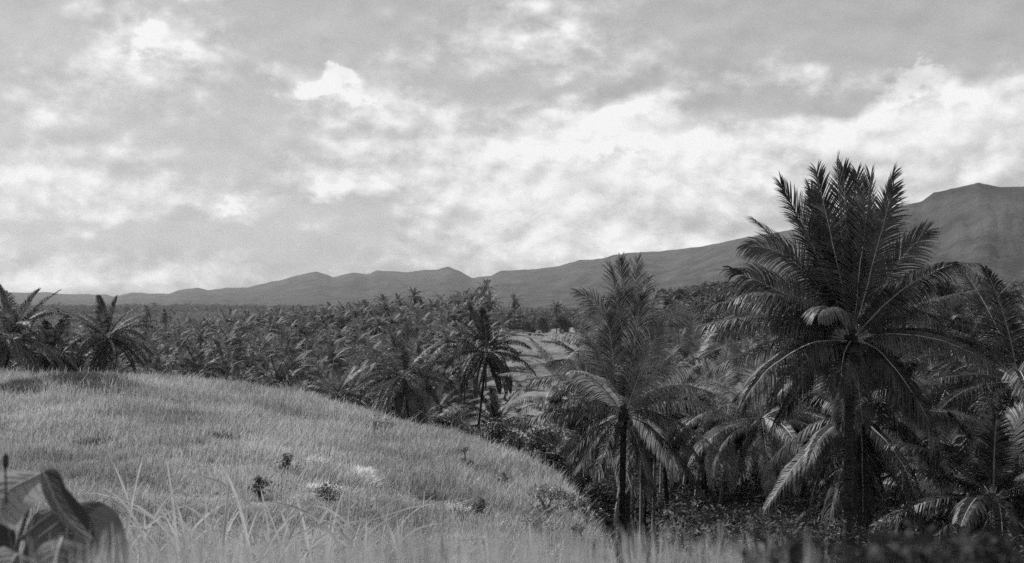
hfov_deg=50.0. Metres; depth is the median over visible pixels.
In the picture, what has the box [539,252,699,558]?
coconut palm
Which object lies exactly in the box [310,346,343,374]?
coconut palm
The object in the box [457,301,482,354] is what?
coconut palm
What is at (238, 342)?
coconut palm
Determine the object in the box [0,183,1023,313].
mountain
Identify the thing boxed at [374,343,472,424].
coconut palm
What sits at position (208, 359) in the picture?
coconut palm
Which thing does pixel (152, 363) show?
coconut palm
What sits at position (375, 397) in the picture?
coconut palm
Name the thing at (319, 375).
coconut palm
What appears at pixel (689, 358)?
coconut palm
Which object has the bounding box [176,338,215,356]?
coconut palm
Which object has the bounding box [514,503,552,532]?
shrub
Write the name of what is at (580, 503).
bush
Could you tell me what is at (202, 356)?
coconut palm
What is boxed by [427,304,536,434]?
coconut palm
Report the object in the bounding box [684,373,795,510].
coconut palm
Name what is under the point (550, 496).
shrub
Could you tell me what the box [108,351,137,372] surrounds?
coconut palm
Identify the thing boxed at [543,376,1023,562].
undergrowth
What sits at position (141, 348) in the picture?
coconut palm
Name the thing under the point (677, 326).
broadleaf tree
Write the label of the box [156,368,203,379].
coconut palm
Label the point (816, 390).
coconut palm
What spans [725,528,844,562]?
weed
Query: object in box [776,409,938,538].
coconut palm
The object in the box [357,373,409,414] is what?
coconut palm
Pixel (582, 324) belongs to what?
broadleaf tree
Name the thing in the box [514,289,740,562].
coconut palm
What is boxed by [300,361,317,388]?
coconut palm
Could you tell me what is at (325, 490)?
shrub
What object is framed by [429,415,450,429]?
bush
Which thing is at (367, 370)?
coconut palm
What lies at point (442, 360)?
coconut palm
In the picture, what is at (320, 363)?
coconut palm
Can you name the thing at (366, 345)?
coconut palm
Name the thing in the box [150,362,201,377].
coconut palm
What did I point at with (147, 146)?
sky
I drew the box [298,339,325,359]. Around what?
coconut palm
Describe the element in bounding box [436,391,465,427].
coconut palm
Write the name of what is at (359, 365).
coconut palm
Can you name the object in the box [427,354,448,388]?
coconut palm
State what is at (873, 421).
coconut palm
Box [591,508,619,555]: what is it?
bush
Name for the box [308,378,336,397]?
coconut palm
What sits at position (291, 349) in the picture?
coconut palm
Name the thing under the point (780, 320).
broadleaf tree
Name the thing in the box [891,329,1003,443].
coconut palm
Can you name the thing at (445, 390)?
coconut palm
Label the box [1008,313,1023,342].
broadleaf tree
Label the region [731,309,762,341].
broadleaf tree
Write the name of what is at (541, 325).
broadleaf tree
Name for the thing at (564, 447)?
coconut palm
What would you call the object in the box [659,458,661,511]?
coconut palm
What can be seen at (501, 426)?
bush
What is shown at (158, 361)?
coconut palm
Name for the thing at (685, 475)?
coconut palm
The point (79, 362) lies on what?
coconut palm
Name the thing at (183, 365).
coconut palm
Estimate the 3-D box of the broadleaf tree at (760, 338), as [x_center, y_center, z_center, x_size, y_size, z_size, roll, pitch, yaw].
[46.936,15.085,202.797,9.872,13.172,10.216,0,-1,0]
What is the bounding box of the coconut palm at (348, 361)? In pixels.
[341,352,357,373]
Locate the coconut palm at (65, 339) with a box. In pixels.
[31,320,96,365]
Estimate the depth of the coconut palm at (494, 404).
117.74 m
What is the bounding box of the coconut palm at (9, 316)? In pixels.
[0,284,85,373]
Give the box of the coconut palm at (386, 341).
[372,333,409,369]
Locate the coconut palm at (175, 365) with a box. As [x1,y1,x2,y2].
[150,361,181,374]
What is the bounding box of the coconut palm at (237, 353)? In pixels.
[218,341,254,363]
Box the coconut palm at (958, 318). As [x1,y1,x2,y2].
[904,277,1023,446]
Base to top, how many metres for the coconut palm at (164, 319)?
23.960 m
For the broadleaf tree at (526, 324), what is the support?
on the ground at (518, 365)
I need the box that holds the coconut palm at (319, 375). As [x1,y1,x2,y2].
[307,370,330,392]
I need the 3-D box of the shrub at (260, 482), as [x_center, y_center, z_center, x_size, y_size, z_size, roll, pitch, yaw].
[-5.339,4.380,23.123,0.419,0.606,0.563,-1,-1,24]
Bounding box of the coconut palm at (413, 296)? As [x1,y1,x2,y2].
[401,286,425,306]
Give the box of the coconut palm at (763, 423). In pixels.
[674,335,843,532]
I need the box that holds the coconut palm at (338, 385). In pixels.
[297,362,375,407]
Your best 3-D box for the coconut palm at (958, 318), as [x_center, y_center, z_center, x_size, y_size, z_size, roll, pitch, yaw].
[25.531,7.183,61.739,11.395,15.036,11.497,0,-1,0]
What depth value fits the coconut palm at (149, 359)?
207.01 m
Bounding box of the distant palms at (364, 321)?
[0,279,501,394]
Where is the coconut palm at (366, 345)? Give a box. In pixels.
[343,341,388,369]
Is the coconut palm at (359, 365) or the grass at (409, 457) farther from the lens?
the coconut palm at (359, 365)
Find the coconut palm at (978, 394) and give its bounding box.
[884,369,1023,491]
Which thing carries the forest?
on the ground at (518, 365)
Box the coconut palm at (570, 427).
[522,383,639,475]
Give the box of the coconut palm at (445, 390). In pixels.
[432,369,460,401]
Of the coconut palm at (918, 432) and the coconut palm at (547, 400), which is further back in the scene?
the coconut palm at (547, 400)
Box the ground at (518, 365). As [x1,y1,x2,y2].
[0,295,1023,562]
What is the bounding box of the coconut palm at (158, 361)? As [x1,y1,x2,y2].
[128,355,182,374]
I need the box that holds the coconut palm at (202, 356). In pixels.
[165,343,232,380]
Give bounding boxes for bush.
[428,404,475,438]
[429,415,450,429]
[465,413,538,455]
[495,431,551,462]
[518,428,549,455]
[529,419,580,459]
[534,479,576,500]
[537,449,568,482]
[560,467,594,498]
[564,497,593,527]
[569,523,610,554]
[574,473,602,499]
[583,481,617,523]
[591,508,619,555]
[604,528,618,557]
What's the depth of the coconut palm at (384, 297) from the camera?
399.48 m
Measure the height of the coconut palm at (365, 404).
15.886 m
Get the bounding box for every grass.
[0,365,732,562]
[16,446,858,562]
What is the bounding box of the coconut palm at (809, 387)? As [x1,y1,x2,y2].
[764,343,831,487]
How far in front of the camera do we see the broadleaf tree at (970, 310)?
280.83 m
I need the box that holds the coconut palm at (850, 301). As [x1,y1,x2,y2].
[692,149,1005,551]
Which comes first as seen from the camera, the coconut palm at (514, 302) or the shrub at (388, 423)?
the shrub at (388, 423)
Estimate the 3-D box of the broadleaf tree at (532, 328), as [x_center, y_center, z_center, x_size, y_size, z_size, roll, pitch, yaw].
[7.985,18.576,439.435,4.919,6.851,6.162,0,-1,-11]
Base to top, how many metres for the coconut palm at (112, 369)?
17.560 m
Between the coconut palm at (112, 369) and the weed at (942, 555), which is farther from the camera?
the coconut palm at (112, 369)
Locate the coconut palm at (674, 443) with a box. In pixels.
[670,384,754,508]
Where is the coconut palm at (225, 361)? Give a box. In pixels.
[207,351,246,380]
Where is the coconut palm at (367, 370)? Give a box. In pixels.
[333,363,379,400]
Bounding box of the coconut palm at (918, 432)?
[803,402,993,547]
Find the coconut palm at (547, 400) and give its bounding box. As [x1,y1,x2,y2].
[498,337,618,474]
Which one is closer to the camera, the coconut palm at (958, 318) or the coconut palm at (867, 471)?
the coconut palm at (867, 471)
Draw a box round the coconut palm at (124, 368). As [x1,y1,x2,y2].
[98,359,140,373]
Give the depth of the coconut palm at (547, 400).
80.70 m
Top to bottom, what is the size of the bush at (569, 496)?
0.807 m
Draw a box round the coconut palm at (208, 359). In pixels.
[188,349,222,371]
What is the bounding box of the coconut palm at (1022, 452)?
[896,353,1023,541]
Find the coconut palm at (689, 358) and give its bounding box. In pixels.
[575,328,719,522]
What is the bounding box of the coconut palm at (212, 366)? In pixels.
[201,359,241,377]
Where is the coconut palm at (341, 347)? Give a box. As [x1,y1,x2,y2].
[329,341,351,368]
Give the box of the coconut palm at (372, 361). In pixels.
[360,350,386,388]
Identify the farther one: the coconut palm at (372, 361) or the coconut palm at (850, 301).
the coconut palm at (372, 361)
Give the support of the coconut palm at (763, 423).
on the ground at (518, 365)
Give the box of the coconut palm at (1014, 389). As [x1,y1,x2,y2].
[875,263,1023,558]
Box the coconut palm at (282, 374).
[237,361,313,394]
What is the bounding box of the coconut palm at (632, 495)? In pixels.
[631,456,634,527]
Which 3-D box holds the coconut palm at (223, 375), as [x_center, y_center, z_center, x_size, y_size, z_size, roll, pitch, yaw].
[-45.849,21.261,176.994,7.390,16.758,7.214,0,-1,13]
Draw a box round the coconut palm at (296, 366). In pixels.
[267,361,317,392]
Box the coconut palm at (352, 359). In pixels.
[340,352,358,370]
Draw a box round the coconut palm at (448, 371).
[433,366,459,393]
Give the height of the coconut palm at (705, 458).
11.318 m
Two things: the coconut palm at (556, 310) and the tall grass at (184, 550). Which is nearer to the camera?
the tall grass at (184, 550)
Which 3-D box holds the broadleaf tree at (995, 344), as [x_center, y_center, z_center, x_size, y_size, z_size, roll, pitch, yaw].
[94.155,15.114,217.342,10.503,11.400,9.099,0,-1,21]
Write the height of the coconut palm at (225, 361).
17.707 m
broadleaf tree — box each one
[520,318,531,331]
[530,319,536,332]
[534,316,551,333]
[551,312,570,333]
[570,314,583,329]
[571,315,595,340]
[663,311,685,327]
[697,308,736,358]
[698,332,718,361]
[701,297,723,321]
[720,307,756,325]
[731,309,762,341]
[742,328,786,381]
[753,332,798,375]
[763,308,798,340]
[927,307,951,328]
[943,313,977,330]
[964,301,1009,340]
[978,330,1010,369]
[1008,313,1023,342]
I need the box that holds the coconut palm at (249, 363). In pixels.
[231,354,263,383]
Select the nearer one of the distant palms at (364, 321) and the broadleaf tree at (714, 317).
the broadleaf tree at (714, 317)
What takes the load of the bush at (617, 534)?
on the ground at (518, 365)
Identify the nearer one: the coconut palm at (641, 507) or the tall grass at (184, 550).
the tall grass at (184, 550)
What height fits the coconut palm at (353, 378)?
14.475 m
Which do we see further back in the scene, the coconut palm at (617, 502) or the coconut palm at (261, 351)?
the coconut palm at (261, 351)
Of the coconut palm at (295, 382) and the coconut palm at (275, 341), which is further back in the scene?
the coconut palm at (275, 341)
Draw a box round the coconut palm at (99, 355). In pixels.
[57,294,158,373]
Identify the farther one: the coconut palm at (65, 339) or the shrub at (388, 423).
the coconut palm at (65, 339)
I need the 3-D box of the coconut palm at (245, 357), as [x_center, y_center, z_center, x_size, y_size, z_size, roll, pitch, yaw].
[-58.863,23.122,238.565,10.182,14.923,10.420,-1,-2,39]
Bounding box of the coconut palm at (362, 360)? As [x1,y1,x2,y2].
[346,352,379,367]
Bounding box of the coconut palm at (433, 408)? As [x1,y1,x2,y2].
[376,374,484,433]
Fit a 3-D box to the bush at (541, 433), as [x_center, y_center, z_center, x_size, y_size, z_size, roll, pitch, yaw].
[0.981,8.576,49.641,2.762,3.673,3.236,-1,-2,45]
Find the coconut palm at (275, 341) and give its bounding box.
[254,335,282,360]
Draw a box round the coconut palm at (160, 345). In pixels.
[136,339,183,367]
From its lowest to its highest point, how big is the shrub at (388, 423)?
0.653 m
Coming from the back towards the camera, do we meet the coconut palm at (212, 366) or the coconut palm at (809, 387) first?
the coconut palm at (212, 366)
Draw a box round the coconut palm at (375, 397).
[354,384,392,415]
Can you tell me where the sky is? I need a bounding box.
[0,0,1023,295]
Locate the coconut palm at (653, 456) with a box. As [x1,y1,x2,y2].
[634,410,695,553]
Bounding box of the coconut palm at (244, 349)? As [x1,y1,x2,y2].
[233,347,254,359]
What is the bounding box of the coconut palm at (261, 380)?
[247,368,268,385]
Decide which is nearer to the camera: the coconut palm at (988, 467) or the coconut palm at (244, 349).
the coconut palm at (988, 467)
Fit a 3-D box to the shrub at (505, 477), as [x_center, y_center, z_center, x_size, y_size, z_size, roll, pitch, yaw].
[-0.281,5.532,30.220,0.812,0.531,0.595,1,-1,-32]
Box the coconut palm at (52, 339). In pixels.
[9,314,93,374]
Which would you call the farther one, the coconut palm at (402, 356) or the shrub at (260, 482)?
the coconut palm at (402, 356)
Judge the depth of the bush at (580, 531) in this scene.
22.03 m
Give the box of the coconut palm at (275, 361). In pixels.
[249,355,310,389]
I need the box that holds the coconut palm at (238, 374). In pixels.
[217,364,263,386]
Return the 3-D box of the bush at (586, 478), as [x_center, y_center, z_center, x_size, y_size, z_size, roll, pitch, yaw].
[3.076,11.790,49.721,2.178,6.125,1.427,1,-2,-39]
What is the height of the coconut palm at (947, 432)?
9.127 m
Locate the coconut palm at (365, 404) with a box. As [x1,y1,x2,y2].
[318,372,374,409]
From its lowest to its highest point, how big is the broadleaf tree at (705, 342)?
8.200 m
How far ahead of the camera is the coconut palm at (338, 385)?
149.30 m
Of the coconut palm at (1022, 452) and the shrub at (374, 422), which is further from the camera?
the coconut palm at (1022, 452)
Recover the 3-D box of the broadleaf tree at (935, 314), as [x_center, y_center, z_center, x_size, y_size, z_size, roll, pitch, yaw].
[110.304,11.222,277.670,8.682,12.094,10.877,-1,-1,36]
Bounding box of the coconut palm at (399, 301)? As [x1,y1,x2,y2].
[387,293,406,307]
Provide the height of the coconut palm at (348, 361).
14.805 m
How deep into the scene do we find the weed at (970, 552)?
0.66 m
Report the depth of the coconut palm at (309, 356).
211.88 m
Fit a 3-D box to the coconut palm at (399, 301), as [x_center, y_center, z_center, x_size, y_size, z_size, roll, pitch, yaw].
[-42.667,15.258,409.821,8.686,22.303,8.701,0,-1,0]
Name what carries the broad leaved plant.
on the ground at (518, 365)
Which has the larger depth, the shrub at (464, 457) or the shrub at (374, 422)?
the shrub at (374, 422)
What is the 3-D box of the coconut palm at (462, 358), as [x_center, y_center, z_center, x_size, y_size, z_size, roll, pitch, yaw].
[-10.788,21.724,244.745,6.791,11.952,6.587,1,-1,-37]
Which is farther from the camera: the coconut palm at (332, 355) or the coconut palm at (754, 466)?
the coconut palm at (332, 355)
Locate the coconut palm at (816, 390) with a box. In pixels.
[773,386,843,512]
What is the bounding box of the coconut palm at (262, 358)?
[246,353,287,378]
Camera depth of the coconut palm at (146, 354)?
238.40 m
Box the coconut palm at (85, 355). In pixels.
[81,350,108,372]
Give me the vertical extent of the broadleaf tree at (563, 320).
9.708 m
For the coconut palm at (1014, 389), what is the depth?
44.39 m
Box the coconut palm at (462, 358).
[451,353,475,401]
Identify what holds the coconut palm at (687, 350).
on the ground at (518, 365)
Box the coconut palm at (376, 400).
[359,370,409,414]
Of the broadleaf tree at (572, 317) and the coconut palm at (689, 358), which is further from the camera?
the broadleaf tree at (572, 317)
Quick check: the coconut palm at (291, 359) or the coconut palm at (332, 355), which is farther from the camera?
the coconut palm at (332, 355)
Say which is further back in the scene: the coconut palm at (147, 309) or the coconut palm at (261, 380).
the coconut palm at (147, 309)
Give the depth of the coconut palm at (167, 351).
226.75 m
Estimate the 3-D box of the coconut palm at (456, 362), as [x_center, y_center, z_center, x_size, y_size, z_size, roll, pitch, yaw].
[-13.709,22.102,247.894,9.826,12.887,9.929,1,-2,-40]
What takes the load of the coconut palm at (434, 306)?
on the ground at (518, 365)
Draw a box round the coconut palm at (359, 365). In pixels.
[342,360,378,383]
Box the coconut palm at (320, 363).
[301,356,343,379]
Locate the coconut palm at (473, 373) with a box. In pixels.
[458,358,487,393]
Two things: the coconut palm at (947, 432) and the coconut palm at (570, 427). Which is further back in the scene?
the coconut palm at (570, 427)
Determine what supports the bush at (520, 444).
on the ground at (518, 365)
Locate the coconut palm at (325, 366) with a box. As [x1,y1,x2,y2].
[310,361,332,378]
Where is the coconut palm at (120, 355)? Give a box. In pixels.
[108,343,137,362]
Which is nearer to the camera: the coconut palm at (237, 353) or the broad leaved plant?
the broad leaved plant
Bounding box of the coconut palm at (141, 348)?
[125,342,158,366]
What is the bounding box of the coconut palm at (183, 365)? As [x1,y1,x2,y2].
[164,350,197,371]
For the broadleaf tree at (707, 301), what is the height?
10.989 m
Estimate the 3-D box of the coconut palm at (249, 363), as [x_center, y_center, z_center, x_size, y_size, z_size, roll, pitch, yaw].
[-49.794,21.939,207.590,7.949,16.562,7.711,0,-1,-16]
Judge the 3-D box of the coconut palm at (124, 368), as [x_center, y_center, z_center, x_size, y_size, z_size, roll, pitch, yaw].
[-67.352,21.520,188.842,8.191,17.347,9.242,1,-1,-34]
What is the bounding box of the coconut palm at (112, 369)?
[91,357,118,373]
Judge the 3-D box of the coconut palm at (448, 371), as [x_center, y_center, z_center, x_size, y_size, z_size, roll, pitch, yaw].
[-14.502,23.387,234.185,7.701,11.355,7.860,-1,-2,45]
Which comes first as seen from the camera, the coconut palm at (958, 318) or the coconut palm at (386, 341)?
the coconut palm at (958, 318)
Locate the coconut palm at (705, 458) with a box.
[643,343,806,517]
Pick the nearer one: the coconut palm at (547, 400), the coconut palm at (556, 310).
the coconut palm at (547, 400)
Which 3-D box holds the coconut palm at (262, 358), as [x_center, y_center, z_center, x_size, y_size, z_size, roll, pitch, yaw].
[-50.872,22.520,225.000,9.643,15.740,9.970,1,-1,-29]
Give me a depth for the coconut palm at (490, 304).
329.30 m
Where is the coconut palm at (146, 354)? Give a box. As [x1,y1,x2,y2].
[132,347,163,370]
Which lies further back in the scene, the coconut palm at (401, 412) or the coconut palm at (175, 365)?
the coconut palm at (175, 365)
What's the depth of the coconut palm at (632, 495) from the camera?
103.51 m
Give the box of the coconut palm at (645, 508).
[589,439,688,538]
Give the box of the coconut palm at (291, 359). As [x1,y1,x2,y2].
[266,347,324,381]
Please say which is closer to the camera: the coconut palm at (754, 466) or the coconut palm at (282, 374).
the coconut palm at (754, 466)
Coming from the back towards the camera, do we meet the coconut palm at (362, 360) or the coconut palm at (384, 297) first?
the coconut palm at (384, 297)
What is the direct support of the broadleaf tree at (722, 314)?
on the ground at (518, 365)
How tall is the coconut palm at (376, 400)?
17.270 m
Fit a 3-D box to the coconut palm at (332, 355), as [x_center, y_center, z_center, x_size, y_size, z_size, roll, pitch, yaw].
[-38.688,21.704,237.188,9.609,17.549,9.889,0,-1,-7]
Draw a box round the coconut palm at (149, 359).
[135,354,151,371]
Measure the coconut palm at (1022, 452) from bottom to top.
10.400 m
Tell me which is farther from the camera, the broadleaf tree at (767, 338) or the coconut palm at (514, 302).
the coconut palm at (514, 302)
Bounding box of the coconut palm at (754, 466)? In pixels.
[685,379,839,515]
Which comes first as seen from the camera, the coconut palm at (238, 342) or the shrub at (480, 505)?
the shrub at (480, 505)
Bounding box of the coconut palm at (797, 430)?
[736,381,834,514]
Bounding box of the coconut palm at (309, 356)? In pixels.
[301,351,322,377]
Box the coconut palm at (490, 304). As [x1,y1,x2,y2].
[477,291,504,326]
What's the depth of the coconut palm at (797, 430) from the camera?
70.85 m
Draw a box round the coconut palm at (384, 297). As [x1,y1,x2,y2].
[372,293,396,309]
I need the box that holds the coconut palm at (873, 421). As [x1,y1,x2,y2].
[804,370,960,495]
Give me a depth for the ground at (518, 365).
230.56 m
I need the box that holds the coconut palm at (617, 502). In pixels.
[576,367,703,542]
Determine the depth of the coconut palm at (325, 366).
199.72 m
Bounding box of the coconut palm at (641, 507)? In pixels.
[631,429,677,546]
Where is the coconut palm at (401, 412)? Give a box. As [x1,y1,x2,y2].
[373,379,422,419]
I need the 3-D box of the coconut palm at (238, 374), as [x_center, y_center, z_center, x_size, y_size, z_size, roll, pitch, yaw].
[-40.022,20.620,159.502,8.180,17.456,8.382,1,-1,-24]
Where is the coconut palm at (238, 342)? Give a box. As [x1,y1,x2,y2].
[224,340,255,360]
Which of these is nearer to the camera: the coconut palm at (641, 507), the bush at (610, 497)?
the bush at (610, 497)
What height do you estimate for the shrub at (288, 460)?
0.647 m
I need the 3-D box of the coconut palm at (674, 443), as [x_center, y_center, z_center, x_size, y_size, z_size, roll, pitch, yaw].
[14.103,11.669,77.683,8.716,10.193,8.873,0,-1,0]
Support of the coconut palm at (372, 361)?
on the ground at (518, 365)
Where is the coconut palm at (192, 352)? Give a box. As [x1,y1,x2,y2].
[187,346,214,375]
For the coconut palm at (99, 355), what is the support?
on the ground at (518, 365)
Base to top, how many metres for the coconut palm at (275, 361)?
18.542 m
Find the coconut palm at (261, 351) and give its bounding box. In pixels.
[243,345,280,374]
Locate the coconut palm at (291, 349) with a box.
[266,336,309,357]
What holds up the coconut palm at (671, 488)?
on the ground at (518, 365)
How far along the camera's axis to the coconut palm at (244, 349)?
255.95 m
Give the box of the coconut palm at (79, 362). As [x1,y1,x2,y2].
[43,344,117,372]
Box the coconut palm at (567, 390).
[512,320,645,503]
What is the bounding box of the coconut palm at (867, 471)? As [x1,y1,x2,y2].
[759,332,1005,560]
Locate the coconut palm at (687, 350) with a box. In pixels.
[652,299,765,513]
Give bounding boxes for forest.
[0,279,1023,430]
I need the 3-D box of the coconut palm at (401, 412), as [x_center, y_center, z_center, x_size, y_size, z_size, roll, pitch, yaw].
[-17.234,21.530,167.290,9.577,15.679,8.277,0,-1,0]
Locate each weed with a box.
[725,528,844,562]
[829,521,991,562]
[866,519,1023,562]
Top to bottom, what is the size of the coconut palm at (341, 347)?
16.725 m
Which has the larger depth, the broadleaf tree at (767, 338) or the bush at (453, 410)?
the broadleaf tree at (767, 338)
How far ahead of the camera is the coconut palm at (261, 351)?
235.92 m
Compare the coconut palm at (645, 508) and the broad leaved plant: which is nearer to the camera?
the broad leaved plant
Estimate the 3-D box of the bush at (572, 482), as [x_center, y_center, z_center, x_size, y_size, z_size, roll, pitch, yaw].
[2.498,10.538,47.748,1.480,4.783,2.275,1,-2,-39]
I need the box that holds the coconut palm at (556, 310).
[546,300,564,332]
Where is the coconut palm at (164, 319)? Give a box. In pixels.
[156,308,172,323]
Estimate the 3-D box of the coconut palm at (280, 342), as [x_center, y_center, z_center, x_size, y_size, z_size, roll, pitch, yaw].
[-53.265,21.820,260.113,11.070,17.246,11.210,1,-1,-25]
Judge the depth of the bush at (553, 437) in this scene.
61.61 m
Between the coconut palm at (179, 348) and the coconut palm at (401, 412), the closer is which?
the coconut palm at (401, 412)
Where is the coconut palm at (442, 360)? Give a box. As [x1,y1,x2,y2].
[426,355,456,377]
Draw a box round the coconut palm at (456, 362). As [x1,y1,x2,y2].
[436,352,471,402]
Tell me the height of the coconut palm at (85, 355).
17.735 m
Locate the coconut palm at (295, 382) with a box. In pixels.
[271,371,327,392]
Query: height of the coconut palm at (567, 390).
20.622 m
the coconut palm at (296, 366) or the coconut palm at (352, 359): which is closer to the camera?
the coconut palm at (296, 366)
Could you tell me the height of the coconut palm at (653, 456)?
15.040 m
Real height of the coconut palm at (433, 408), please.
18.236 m
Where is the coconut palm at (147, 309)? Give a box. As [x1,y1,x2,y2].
[141,305,156,319]
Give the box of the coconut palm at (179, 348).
[164,345,199,369]
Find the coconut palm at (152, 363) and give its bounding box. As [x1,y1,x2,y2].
[128,357,169,372]
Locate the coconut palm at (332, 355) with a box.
[314,341,351,373]
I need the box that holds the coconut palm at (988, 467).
[878,399,1023,554]
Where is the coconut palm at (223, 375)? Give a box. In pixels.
[210,362,248,383]
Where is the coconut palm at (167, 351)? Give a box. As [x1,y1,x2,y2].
[146,346,177,364]
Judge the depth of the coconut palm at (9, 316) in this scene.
99.56 m
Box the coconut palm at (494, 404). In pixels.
[456,385,543,455]
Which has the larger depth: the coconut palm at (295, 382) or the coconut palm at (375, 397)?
the coconut palm at (375, 397)
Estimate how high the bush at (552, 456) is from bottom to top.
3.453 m
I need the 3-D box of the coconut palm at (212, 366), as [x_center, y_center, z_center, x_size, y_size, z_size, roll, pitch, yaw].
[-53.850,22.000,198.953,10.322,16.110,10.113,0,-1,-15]
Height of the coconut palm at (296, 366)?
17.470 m
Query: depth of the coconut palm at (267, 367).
195.51 m
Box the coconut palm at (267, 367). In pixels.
[243,358,285,383]
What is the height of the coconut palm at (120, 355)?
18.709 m
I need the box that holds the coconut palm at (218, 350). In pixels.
[203,338,238,361]
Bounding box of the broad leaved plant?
[0,453,128,562]
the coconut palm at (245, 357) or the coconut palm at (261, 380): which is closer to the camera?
the coconut palm at (261, 380)
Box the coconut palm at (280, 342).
[274,338,302,354]
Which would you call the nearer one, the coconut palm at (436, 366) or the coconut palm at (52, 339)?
the coconut palm at (52, 339)
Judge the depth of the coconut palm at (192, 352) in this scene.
220.49 m
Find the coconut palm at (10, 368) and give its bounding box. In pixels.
[0,324,38,371]
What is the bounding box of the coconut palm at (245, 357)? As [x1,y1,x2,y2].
[223,353,256,372]
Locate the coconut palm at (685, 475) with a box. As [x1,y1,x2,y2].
[671,414,710,508]
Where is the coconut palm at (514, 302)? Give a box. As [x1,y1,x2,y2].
[507,293,524,330]
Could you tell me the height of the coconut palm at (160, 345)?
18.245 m
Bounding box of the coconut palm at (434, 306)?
[423,298,443,314]
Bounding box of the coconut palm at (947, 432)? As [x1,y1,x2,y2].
[832,403,1023,553]
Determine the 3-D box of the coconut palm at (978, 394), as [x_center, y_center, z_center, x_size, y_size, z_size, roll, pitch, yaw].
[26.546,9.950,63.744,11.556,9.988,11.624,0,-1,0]
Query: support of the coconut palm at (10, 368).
on the ground at (518, 365)
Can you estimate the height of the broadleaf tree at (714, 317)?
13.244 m
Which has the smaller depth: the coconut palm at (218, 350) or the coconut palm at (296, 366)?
the coconut palm at (296, 366)
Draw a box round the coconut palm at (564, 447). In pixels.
[537,400,618,476]
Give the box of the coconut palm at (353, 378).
[352,377,375,406]
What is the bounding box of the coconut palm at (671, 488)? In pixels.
[639,352,741,510]
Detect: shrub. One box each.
[248,475,272,498]
[270,452,304,472]
[314,478,346,504]
[361,415,394,434]
[382,419,397,428]
[458,445,472,467]
[470,497,485,512]
[491,472,513,484]
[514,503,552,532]
[525,485,566,514]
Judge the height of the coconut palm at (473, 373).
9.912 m
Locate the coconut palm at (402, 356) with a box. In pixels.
[348,323,459,421]
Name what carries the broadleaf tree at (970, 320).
on the ground at (518, 365)
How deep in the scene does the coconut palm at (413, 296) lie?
394.10 m

